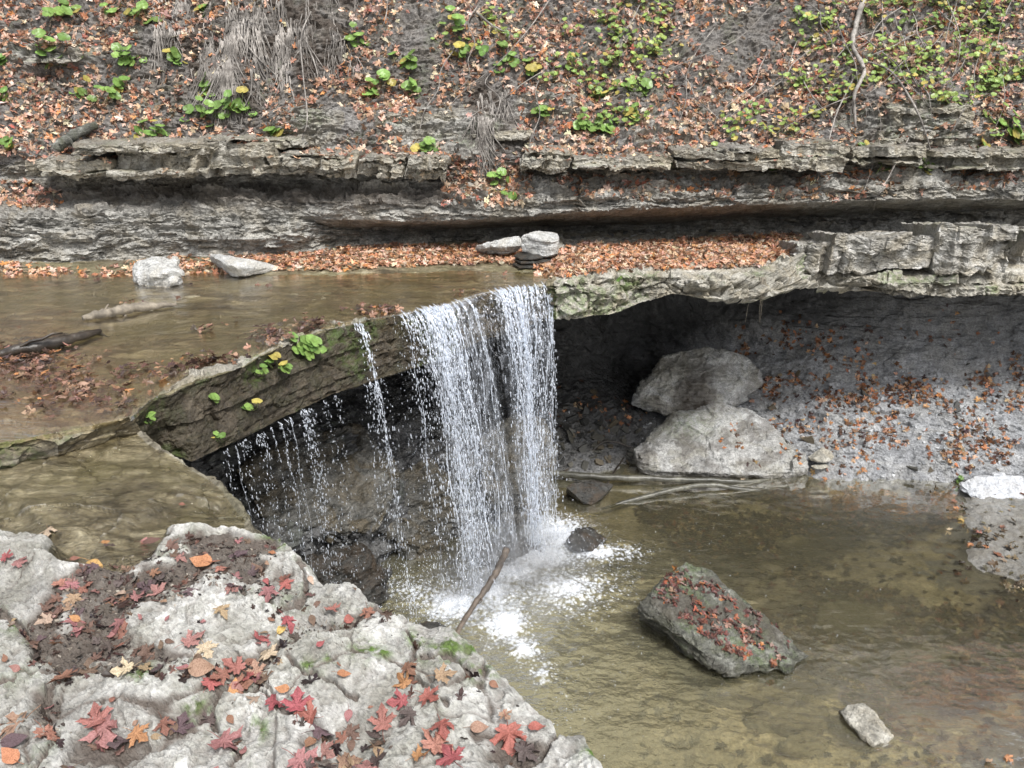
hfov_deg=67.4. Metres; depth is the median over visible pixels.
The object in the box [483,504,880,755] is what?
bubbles
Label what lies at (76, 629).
fallen leaf
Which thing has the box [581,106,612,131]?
leafy plant
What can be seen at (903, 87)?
bare branch
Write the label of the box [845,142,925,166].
ledge block
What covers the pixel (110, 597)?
fallen leaf
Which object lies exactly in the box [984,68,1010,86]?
leafy plant
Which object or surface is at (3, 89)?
leafy plant
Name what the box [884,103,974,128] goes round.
flat rock
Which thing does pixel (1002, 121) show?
leafy plant
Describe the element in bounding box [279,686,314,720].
fallen leaf
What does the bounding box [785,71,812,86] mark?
leafy plant
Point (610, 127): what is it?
leafy plant
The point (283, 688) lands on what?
fallen leaf
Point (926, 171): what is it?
leafy plant
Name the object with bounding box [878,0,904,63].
bare branch
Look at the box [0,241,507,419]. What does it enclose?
leaf debris
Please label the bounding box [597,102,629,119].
leafy plant
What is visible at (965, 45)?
bare branch
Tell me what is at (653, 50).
leafy plant
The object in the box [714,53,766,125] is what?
bare branch
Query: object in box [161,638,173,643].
fallen leaf
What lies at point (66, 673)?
fallen leaf
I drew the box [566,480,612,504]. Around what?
wet rock
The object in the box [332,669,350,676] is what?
fallen leaf
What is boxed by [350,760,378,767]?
fallen leaf
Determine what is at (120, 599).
fallen leaf
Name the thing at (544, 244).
shelf stone
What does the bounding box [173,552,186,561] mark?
fallen leaf
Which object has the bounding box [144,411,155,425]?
leafy plant
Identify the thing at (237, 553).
fallen leaf
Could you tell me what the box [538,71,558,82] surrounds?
leafy plant
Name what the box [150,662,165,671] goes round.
fallen leaf
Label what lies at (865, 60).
leafy plant
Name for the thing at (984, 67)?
leafy plant
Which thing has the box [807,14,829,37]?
leafy plant
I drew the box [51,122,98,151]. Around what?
mossy log
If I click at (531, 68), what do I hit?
leafy plant
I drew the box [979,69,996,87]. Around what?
leafy plant
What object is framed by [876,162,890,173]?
leafy plant
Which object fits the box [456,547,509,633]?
stick
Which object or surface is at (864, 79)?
leafy plant
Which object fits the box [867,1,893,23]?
leafy plant
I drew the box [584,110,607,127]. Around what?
leafy plant
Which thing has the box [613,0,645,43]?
bare branch
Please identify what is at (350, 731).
fallen leaf
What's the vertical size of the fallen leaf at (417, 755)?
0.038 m
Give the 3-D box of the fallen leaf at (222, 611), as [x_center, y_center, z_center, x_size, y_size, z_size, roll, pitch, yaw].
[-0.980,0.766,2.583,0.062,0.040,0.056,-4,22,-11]
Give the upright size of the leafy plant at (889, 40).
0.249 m
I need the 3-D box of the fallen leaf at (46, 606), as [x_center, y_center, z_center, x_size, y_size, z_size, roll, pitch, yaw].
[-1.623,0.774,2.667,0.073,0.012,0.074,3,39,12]
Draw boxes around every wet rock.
[235,423,399,543]
[302,542,392,607]
[377,458,456,559]
[418,621,445,628]
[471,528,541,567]
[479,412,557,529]
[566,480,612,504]
[566,527,605,551]
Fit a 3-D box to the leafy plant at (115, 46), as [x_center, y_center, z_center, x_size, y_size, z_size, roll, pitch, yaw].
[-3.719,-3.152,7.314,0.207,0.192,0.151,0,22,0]
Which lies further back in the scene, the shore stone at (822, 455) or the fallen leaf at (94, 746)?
the shore stone at (822, 455)
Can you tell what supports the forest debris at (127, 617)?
on the rock ledge
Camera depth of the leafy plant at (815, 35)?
7.82 m
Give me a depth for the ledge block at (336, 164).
6.89 m
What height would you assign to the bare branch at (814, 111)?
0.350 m
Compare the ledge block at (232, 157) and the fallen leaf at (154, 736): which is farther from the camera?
the ledge block at (232, 157)
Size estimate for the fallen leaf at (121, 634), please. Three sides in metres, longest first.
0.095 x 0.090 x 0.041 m
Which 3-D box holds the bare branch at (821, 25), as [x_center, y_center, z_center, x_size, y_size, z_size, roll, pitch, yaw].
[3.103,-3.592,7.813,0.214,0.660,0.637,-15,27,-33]
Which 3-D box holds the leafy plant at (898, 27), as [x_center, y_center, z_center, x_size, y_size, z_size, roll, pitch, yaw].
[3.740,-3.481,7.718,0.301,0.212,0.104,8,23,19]
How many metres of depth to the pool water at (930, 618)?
6.17 m
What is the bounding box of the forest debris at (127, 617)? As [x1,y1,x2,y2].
[21,536,520,765]
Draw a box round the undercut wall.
[12,288,1023,569]
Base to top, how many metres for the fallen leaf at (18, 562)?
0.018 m
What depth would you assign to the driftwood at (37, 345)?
4.87 m
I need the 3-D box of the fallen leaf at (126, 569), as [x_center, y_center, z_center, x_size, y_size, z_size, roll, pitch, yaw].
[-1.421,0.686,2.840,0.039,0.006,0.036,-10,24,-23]
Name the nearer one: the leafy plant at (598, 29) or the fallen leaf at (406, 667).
the fallen leaf at (406, 667)
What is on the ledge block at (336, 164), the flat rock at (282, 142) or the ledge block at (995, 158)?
the flat rock at (282, 142)
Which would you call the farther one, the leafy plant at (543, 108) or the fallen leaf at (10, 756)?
the leafy plant at (543, 108)
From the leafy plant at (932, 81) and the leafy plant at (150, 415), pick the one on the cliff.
the leafy plant at (932, 81)
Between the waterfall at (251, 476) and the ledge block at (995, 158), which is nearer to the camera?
the waterfall at (251, 476)
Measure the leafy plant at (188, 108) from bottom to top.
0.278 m
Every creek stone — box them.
[132,256,184,288]
[210,254,274,276]
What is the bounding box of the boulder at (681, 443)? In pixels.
[633,401,808,478]
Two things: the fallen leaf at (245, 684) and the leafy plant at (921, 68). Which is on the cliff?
the leafy plant at (921, 68)
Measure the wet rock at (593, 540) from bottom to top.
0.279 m
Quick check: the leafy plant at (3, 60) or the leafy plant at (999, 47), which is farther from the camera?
the leafy plant at (999, 47)
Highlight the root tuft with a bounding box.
[745,277,766,321]
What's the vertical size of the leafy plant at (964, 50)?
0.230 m
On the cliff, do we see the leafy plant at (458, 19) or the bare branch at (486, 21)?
the leafy plant at (458, 19)
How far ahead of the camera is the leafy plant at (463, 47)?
7.39 m
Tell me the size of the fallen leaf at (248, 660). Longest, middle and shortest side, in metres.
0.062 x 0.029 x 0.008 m
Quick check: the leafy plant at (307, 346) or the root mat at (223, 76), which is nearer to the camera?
the leafy plant at (307, 346)
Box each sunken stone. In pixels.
[702,674,816,711]
[743,697,831,737]
[777,729,828,759]
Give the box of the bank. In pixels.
[516,303,1023,498]
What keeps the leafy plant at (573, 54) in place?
on the cliff
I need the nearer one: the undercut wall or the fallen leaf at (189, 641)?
the fallen leaf at (189, 641)
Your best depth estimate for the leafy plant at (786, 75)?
7.60 m
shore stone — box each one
[808,448,833,462]
[811,464,828,468]
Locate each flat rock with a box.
[23,52,81,63]
[71,134,218,155]
[203,133,309,149]
[383,112,457,126]
[443,128,531,140]
[706,141,761,154]
[874,128,954,146]
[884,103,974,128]
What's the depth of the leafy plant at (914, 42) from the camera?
7.65 m
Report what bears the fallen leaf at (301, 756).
on the rock ledge
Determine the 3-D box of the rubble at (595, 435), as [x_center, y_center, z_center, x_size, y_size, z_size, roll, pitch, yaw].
[3.881,0.796,8.240,7.716,1.957,1.742,2,22,4]
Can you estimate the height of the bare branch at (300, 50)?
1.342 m
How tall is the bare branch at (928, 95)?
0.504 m
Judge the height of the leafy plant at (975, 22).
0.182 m
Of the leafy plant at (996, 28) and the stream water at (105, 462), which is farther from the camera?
the leafy plant at (996, 28)
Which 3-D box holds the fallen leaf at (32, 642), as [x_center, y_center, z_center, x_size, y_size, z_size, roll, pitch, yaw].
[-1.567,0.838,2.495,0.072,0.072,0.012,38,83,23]
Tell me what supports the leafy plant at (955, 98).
on the cliff
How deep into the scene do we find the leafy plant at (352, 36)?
7.40 m
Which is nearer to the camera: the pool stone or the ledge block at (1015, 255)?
the pool stone
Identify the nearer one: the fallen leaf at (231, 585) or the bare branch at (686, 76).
the fallen leaf at (231, 585)
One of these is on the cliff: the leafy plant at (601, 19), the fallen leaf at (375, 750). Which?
the leafy plant at (601, 19)
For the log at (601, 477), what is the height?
0.163 m
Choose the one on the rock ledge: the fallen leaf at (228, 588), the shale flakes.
the fallen leaf at (228, 588)
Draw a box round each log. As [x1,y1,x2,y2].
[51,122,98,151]
[553,469,767,483]
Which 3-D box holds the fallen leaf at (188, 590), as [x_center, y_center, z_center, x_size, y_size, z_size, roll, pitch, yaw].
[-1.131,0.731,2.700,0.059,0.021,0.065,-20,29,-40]
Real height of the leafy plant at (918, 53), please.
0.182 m
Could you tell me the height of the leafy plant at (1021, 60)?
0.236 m
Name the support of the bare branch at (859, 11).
on the leaf litter at (363, 10)
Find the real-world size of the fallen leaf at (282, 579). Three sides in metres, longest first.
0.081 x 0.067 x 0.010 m
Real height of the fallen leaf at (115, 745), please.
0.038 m
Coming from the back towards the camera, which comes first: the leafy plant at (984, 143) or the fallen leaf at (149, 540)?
the leafy plant at (984, 143)
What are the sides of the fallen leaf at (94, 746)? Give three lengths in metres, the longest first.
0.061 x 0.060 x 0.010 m
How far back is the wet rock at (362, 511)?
6.22 m
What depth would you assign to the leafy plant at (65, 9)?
7.48 m
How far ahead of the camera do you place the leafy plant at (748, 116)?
7.33 m
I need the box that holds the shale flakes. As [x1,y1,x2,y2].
[642,356,1023,483]
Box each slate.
[512,261,536,267]
[514,251,543,259]
[514,258,550,263]
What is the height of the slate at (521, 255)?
0.042 m
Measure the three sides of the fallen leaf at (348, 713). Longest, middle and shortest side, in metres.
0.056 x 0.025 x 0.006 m
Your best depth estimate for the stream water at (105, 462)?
3.50 m
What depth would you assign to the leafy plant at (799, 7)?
7.88 m
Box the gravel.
[841,497,1023,767]
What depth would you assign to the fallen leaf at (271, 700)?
2.21 m
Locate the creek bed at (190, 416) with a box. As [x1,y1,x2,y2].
[0,228,1023,468]
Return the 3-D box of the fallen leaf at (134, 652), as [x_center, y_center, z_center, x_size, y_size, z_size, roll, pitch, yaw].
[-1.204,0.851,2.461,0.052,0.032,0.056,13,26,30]
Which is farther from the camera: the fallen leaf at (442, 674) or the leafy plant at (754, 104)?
the leafy plant at (754, 104)
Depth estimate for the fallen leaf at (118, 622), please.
2.61 m
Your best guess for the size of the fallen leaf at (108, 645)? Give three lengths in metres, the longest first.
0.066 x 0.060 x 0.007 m
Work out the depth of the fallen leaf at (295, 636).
2.58 m
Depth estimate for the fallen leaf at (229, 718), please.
2.18 m
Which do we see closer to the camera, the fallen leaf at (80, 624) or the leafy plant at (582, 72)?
the fallen leaf at (80, 624)
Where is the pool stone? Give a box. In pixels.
[838,703,896,747]
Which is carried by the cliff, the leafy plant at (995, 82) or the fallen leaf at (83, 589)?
the leafy plant at (995, 82)
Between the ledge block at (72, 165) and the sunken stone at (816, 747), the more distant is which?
the ledge block at (72, 165)
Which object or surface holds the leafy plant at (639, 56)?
on the cliff
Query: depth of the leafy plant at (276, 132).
7.12 m
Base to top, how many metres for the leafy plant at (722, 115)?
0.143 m
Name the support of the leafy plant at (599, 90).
on the cliff
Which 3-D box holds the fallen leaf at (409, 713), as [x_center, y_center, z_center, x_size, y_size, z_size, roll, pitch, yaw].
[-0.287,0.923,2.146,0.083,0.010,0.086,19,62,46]
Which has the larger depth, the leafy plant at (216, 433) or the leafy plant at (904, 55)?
the leafy plant at (904, 55)
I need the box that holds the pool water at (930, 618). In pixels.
[379,456,1023,767]
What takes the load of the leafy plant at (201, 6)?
on the cliff
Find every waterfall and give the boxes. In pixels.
[223,435,273,533]
[261,395,363,583]
[353,323,425,621]
[365,314,446,613]
[399,280,576,616]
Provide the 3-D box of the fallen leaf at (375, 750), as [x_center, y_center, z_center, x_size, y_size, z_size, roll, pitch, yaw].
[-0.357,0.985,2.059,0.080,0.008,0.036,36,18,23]
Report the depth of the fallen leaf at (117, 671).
2.32 m
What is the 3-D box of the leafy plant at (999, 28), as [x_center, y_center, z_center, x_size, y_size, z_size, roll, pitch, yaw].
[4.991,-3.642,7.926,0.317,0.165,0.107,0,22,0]
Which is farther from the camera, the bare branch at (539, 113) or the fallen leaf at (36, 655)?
the bare branch at (539, 113)
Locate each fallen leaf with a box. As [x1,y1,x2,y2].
[0,549,12,561]
[0,705,40,739]
[0,733,27,747]
[1,654,7,661]
[1,747,23,763]
[9,664,20,671]
[10,556,27,569]
[24,634,38,648]
[32,647,40,659]
[32,719,59,740]
[34,612,57,624]
[36,631,50,640]
[38,597,53,610]
[39,524,56,535]
[45,667,80,684]
[46,640,63,644]
[51,578,70,585]
[53,607,63,613]
[54,602,65,617]
[58,574,79,589]
[60,618,85,625]
[60,760,84,767]
[62,593,83,603]
[62,602,73,610]
[69,615,84,621]
[70,556,79,559]
[71,626,83,631]
[71,626,83,637]
[74,565,92,582]
[74,607,84,620]
[74,639,96,658]
[75,562,90,573]
[75,702,112,733]
[77,581,92,593]
[77,620,98,632]
[77,658,97,673]
[78,706,117,748]
[80,557,102,567]
[86,558,99,573]
[87,735,102,750]
[91,650,102,659]
[92,636,103,644]
[95,599,112,616]
[95,738,103,751]
[99,640,117,652]
[102,596,118,602]
[106,733,130,749]
[109,613,125,634]
[110,656,139,676]
[113,580,123,589]
[113,620,127,638]
[114,745,124,754]
[115,589,131,594]
[118,593,128,603]
[122,723,148,748]
[123,566,131,571]
[129,590,144,601]
[130,646,141,657]
[133,643,154,659]
[135,537,160,543]
[136,580,154,591]
[137,662,152,671]
[145,568,160,576]
[145,582,166,596]
[148,733,161,739]
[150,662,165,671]
[152,712,175,735]
[155,571,164,580]
[158,640,162,650]
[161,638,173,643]
[165,537,179,550]
[167,711,195,736]
[168,549,178,556]
[169,717,177,734]
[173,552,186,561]
[173,629,204,648]
[175,658,214,676]
[176,664,188,669]
[182,585,197,596]
[189,553,219,566]
[190,648,202,661]
[196,638,218,658]
[199,711,215,726]
[201,675,222,692]
[207,566,226,571]
[207,724,243,749]
[209,666,236,685]
[212,603,229,619]
[221,656,246,674]
[223,583,237,594]
[224,681,243,690]
[225,712,233,723]
[226,583,242,593]
[227,673,253,693]
[228,548,247,557]
[228,677,237,700]
[234,671,258,686]
[239,746,246,753]
[245,658,255,664]
[246,659,265,675]
[247,564,258,575]
[250,672,261,683]
[251,562,262,572]
[252,630,269,641]
[255,670,273,683]
[258,578,278,602]
[258,643,277,661]
[261,693,285,711]
[274,684,294,692]
[275,626,285,636]
[278,573,291,582]
[278,609,296,633]
[279,578,294,589]
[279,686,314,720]
[282,746,317,767]
[288,630,303,641]
[294,698,323,727]
[301,722,334,740]
[303,754,316,767]
[304,736,317,746]
[305,572,313,584]
[308,612,315,625]
[313,599,320,607]
[316,640,324,646]
[319,763,336,767]
[321,740,335,760]
[324,603,340,611]
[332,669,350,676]
[332,751,362,767]
[335,730,347,743]
[339,754,358,767]
[341,614,353,624]
[342,723,360,741]
[344,705,352,721]
[347,736,355,751]
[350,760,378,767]
[360,601,374,618]
[366,730,387,737]
[367,702,396,741]
[368,738,388,748]
[369,741,383,756]
[369,748,386,767]
[370,738,386,746]
[386,687,415,710]
[393,669,411,688]
[397,661,416,674]
[399,701,416,727]
[408,744,430,760]
[415,685,438,706]
[420,728,454,758]
[425,662,456,683]
[429,714,453,739]
[436,744,464,767]
[464,720,488,732]
[487,679,498,687]
[489,710,526,756]
[498,708,511,719]
[506,740,539,762]
[521,721,544,729]
[1003,753,1012,761]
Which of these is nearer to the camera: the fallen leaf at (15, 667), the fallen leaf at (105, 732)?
the fallen leaf at (105, 732)
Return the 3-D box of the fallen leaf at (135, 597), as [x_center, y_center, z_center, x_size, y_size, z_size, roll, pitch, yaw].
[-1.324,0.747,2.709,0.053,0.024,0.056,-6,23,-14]
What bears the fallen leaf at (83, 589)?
on the rock ledge
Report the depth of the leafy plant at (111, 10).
7.49 m
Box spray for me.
[374,508,641,641]
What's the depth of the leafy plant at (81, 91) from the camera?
7.33 m
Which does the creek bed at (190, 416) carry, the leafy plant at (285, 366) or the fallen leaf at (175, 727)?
the leafy plant at (285, 366)
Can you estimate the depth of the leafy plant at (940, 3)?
7.94 m
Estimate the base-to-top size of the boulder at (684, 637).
0.584 m
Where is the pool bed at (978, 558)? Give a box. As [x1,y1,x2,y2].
[461,495,1023,767]
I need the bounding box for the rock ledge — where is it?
[0,431,602,767]
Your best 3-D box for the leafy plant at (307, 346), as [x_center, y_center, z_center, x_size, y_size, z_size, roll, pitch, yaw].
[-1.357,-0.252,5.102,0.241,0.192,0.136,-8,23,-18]
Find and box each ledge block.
[25,153,117,180]
[106,148,218,180]
[202,134,282,176]
[278,148,364,178]
[357,150,409,178]
[404,151,451,182]
[520,142,571,174]
[569,152,672,175]
[667,143,782,171]
[773,136,850,172]
[776,237,830,275]
[807,230,942,274]
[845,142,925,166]
[901,221,1018,275]
[922,144,1023,171]
[1007,226,1023,264]
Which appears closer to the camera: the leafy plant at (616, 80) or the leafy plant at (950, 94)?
the leafy plant at (950, 94)
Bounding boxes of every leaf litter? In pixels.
[0,0,1023,209]
[28,134,847,177]
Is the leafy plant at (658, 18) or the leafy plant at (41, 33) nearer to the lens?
the leafy plant at (41, 33)
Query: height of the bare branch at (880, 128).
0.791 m
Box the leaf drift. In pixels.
[0,231,802,278]
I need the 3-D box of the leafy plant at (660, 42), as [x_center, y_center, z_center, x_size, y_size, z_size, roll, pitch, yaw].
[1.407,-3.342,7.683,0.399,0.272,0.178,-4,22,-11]
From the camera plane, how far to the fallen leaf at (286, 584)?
2.75 m
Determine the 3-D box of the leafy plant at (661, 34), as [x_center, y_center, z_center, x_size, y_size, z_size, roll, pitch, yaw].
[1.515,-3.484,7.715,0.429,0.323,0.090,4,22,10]
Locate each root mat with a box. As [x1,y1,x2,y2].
[143,0,332,188]
[297,0,364,94]
[440,90,519,183]
[808,101,869,135]
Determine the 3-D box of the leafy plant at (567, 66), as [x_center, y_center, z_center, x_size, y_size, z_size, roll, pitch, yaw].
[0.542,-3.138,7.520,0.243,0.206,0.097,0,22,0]
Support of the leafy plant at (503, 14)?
on the cliff
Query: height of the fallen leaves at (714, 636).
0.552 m
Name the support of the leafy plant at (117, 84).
on the cliff
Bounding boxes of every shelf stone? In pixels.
[475,236,521,254]
[521,231,558,257]
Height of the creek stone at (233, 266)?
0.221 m
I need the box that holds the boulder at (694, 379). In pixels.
[631,346,764,415]
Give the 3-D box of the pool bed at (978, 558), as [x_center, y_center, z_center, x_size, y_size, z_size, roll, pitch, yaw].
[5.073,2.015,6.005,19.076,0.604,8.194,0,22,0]
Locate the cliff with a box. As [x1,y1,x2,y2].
[0,0,1023,262]
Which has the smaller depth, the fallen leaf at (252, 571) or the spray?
the fallen leaf at (252, 571)
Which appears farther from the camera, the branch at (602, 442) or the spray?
the branch at (602, 442)
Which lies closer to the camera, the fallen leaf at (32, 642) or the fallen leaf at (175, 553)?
the fallen leaf at (32, 642)
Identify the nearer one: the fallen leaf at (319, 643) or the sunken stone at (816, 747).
the fallen leaf at (319, 643)
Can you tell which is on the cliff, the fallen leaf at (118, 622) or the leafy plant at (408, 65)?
the leafy plant at (408, 65)
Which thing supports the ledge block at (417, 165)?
on the cliff
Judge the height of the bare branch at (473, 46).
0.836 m
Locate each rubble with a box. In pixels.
[544,363,990,472]
[563,228,798,245]
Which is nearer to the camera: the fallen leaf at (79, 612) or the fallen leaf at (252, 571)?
the fallen leaf at (79, 612)
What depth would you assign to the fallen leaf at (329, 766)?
2.02 m
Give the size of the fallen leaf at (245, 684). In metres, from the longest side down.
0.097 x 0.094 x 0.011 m
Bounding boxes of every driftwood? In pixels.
[0,329,101,358]
[82,302,176,321]
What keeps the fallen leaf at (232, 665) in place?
on the rock ledge
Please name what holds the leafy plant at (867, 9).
on the cliff
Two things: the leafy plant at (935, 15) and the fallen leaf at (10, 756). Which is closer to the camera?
the fallen leaf at (10, 756)
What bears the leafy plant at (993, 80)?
on the cliff
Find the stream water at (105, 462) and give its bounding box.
[0,434,244,572]
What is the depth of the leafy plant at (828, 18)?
7.78 m
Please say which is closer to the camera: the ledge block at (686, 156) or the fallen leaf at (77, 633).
the fallen leaf at (77, 633)
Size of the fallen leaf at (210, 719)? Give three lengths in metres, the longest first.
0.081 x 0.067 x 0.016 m
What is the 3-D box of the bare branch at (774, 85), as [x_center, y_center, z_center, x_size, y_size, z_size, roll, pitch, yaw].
[2.517,-2.961,7.600,1.218,0.664,0.126,-14,26,-32]
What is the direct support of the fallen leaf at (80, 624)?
on the rock ledge
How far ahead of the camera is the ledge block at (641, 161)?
7.04 m
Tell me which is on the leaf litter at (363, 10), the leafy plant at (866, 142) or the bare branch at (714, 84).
the bare branch at (714, 84)
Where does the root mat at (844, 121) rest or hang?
hanging from the cliff
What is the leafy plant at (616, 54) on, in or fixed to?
on the cliff
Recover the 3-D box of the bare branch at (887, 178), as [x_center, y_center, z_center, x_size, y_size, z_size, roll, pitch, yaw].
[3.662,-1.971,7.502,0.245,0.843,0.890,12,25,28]
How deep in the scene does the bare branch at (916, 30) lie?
7.78 m
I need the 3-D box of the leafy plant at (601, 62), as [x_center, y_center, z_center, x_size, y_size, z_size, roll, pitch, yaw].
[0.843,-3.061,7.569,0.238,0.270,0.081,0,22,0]
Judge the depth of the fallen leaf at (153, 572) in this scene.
2.82 m
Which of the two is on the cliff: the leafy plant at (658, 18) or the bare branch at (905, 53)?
the leafy plant at (658, 18)
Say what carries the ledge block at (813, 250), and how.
on the creek bed at (190, 416)
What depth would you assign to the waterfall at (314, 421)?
5.17 m
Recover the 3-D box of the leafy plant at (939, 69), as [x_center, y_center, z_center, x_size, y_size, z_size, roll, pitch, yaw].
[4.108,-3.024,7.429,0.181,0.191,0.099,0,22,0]
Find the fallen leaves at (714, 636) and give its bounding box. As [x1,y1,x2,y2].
[653,565,791,666]
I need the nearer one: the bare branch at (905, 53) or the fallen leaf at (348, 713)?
the fallen leaf at (348, 713)
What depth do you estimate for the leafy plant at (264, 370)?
4.78 m
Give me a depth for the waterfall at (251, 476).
4.73 m
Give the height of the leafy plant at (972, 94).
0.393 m
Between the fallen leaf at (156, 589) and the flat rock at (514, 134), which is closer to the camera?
the fallen leaf at (156, 589)
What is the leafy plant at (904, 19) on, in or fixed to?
on the cliff
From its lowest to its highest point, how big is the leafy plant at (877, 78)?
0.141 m
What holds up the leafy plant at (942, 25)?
on the cliff
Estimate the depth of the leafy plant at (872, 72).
7.53 m
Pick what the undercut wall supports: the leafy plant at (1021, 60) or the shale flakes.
the shale flakes
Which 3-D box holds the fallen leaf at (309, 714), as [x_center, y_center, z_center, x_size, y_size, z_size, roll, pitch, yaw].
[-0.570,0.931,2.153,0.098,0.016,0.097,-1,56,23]
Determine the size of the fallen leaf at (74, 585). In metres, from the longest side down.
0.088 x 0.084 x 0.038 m
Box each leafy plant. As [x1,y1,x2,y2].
[0,53,6,65]
[0,86,12,101]
[0,136,13,150]
[31,28,70,55]
[42,0,81,16]
[45,54,82,68]
[69,75,90,98]
[86,85,120,102]
[99,2,120,14]
[111,42,132,62]
[111,75,129,92]
[118,55,146,65]
[123,0,147,15]
[133,4,161,23]
[133,119,168,139]
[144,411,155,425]
[162,46,187,65]
[179,96,213,126]
[194,3,206,16]
[198,72,214,96]
[205,90,241,118]
[208,393,219,404]
[211,430,225,442]
[229,86,256,115]
[241,398,262,411]
[254,364,268,378]
[263,126,285,149]
[264,352,292,373]
[289,332,326,360]
[344,21,368,46]
[362,69,396,94]
[388,49,416,69]
[401,77,421,98]
[410,136,439,151]
[430,29,481,50]
[439,5,465,31]
[450,41,488,59]
[479,7,513,23]
[482,2,503,22]
[484,18,506,32]
[487,167,510,191]
[492,29,532,47]
[493,41,519,72]
[501,191,517,199]
[522,57,541,75]
[531,104,553,116]
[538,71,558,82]
[545,51,586,67]
[555,52,579,69]
[561,17,583,40]
[570,52,587,74]
[573,113,599,132]
[576,78,619,97]
[577,61,616,88]
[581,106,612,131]
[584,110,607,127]
[588,80,613,100]
[589,59,608,80]
[589,79,619,96]
[590,2,617,20]
[594,117,615,133]
[595,7,624,36]
[596,9,614,23]
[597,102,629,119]
[599,22,622,43]
[602,47,626,76]
[603,50,619,65]
[605,99,641,121]
[607,24,628,36]
[612,76,642,88]
[613,29,637,53]
[613,107,649,124]
[614,80,646,96]
[616,0,644,9]
[623,102,639,118]
[624,105,654,127]
[627,77,652,96]
[629,35,662,54]
[630,51,647,68]
[630,67,672,86]
[642,0,667,27]
[643,35,671,54]
[643,37,661,60]
[650,1,672,21]
[653,20,683,50]
[655,0,674,10]
[660,21,675,39]
[720,110,739,122]
[722,125,739,140]
[733,108,756,130]
[742,98,771,113]
[759,107,794,134]
[763,120,797,138]
[777,106,808,131]
[778,67,804,92]
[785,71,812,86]
[789,5,817,25]
[799,10,835,20]
[799,12,827,44]
[799,33,818,52]
[801,96,830,117]
[803,74,837,95]
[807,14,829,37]
[813,60,853,80]
[814,37,836,49]
[818,56,851,76]
[819,74,861,97]
[821,6,844,32]
[826,83,854,102]
[828,72,854,97]
[831,0,848,12]
[840,41,852,56]
[842,36,886,65]
[844,69,872,87]
[852,70,875,83]
[858,140,869,145]
[862,0,883,12]
[863,47,890,74]
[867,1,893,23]
[868,26,901,48]
[869,69,897,81]
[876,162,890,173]
[878,36,902,50]
[884,45,907,66]
[887,67,931,87]
[892,56,928,78]
[893,0,912,7]
[898,40,931,55]
[899,0,929,26]
[899,47,936,66]
[900,31,933,55]
[908,18,928,36]
[910,67,941,96]
[915,37,944,64]
[918,80,947,104]
[918,158,934,174]
[922,10,944,29]
[924,45,941,61]
[925,66,971,92]
[927,61,945,81]
[929,0,948,5]
[936,90,958,103]
[937,6,964,30]
[937,90,967,102]
[938,0,958,12]
[948,6,985,24]
[949,39,976,64]
[952,29,995,50]
[955,75,982,104]
[956,475,963,482]
[957,0,985,11]
[957,20,978,38]
[965,19,996,50]
[965,80,998,96]
[969,38,1006,75]
[972,0,1001,9]
[974,38,1017,67]
[978,73,1000,90]
[979,38,1003,54]
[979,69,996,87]
[980,0,1005,22]
[980,65,1003,92]
[980,78,1003,95]
[981,13,1003,37]
[982,138,990,146]
[983,23,1012,33]
[983,102,1019,129]
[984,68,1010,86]
[987,68,1012,83]
[989,117,1023,144]
[990,61,1019,85]
[999,61,1023,81]
[1002,0,1023,16]
[1006,0,1019,7]
[1006,49,1023,70]
[1008,67,1023,81]
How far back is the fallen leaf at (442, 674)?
2.27 m
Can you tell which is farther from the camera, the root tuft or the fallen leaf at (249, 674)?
the root tuft
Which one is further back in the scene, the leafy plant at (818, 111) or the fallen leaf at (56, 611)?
the leafy plant at (818, 111)
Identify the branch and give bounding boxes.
[289,11,311,148]
[369,0,387,43]
[414,48,455,143]
[442,0,549,114]
[443,72,541,135]
[449,5,484,96]
[476,12,511,34]
[485,70,508,133]
[524,67,545,182]
[562,436,633,470]
[607,457,626,482]
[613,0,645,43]
[615,482,762,503]
[647,0,775,76]
[671,27,714,143]
[678,69,747,142]
[704,64,728,102]
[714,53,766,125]
[726,49,810,121]
[777,96,850,132]
[788,40,808,81]
[798,71,881,169]
[803,0,842,58]
[814,29,880,79]
[829,76,854,139]
[834,25,934,74]
[836,21,875,124]
[845,0,866,127]
[852,6,902,59]
[858,32,934,113]
[861,102,883,190]
[863,33,942,96]
[867,61,930,149]
[869,137,908,217]
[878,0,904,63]
[893,6,924,103]
[908,12,925,61]
[913,76,939,125]
[921,0,960,84]
[932,0,995,105]
[937,9,961,48]
[941,0,957,56]
[952,53,980,147]
[986,0,1011,127]
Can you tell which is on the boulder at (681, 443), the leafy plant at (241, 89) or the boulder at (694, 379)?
the boulder at (694, 379)
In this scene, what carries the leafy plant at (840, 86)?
on the cliff
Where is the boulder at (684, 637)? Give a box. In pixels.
[638,562,811,676]
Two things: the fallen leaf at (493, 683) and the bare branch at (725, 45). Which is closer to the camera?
the fallen leaf at (493, 683)
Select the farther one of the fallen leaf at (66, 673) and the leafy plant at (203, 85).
the leafy plant at (203, 85)
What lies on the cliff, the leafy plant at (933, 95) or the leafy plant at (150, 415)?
the leafy plant at (933, 95)
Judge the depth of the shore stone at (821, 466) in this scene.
8.06 m
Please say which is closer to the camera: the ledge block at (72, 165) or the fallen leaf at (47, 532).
the fallen leaf at (47, 532)
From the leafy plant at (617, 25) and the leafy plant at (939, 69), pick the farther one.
the leafy plant at (617, 25)

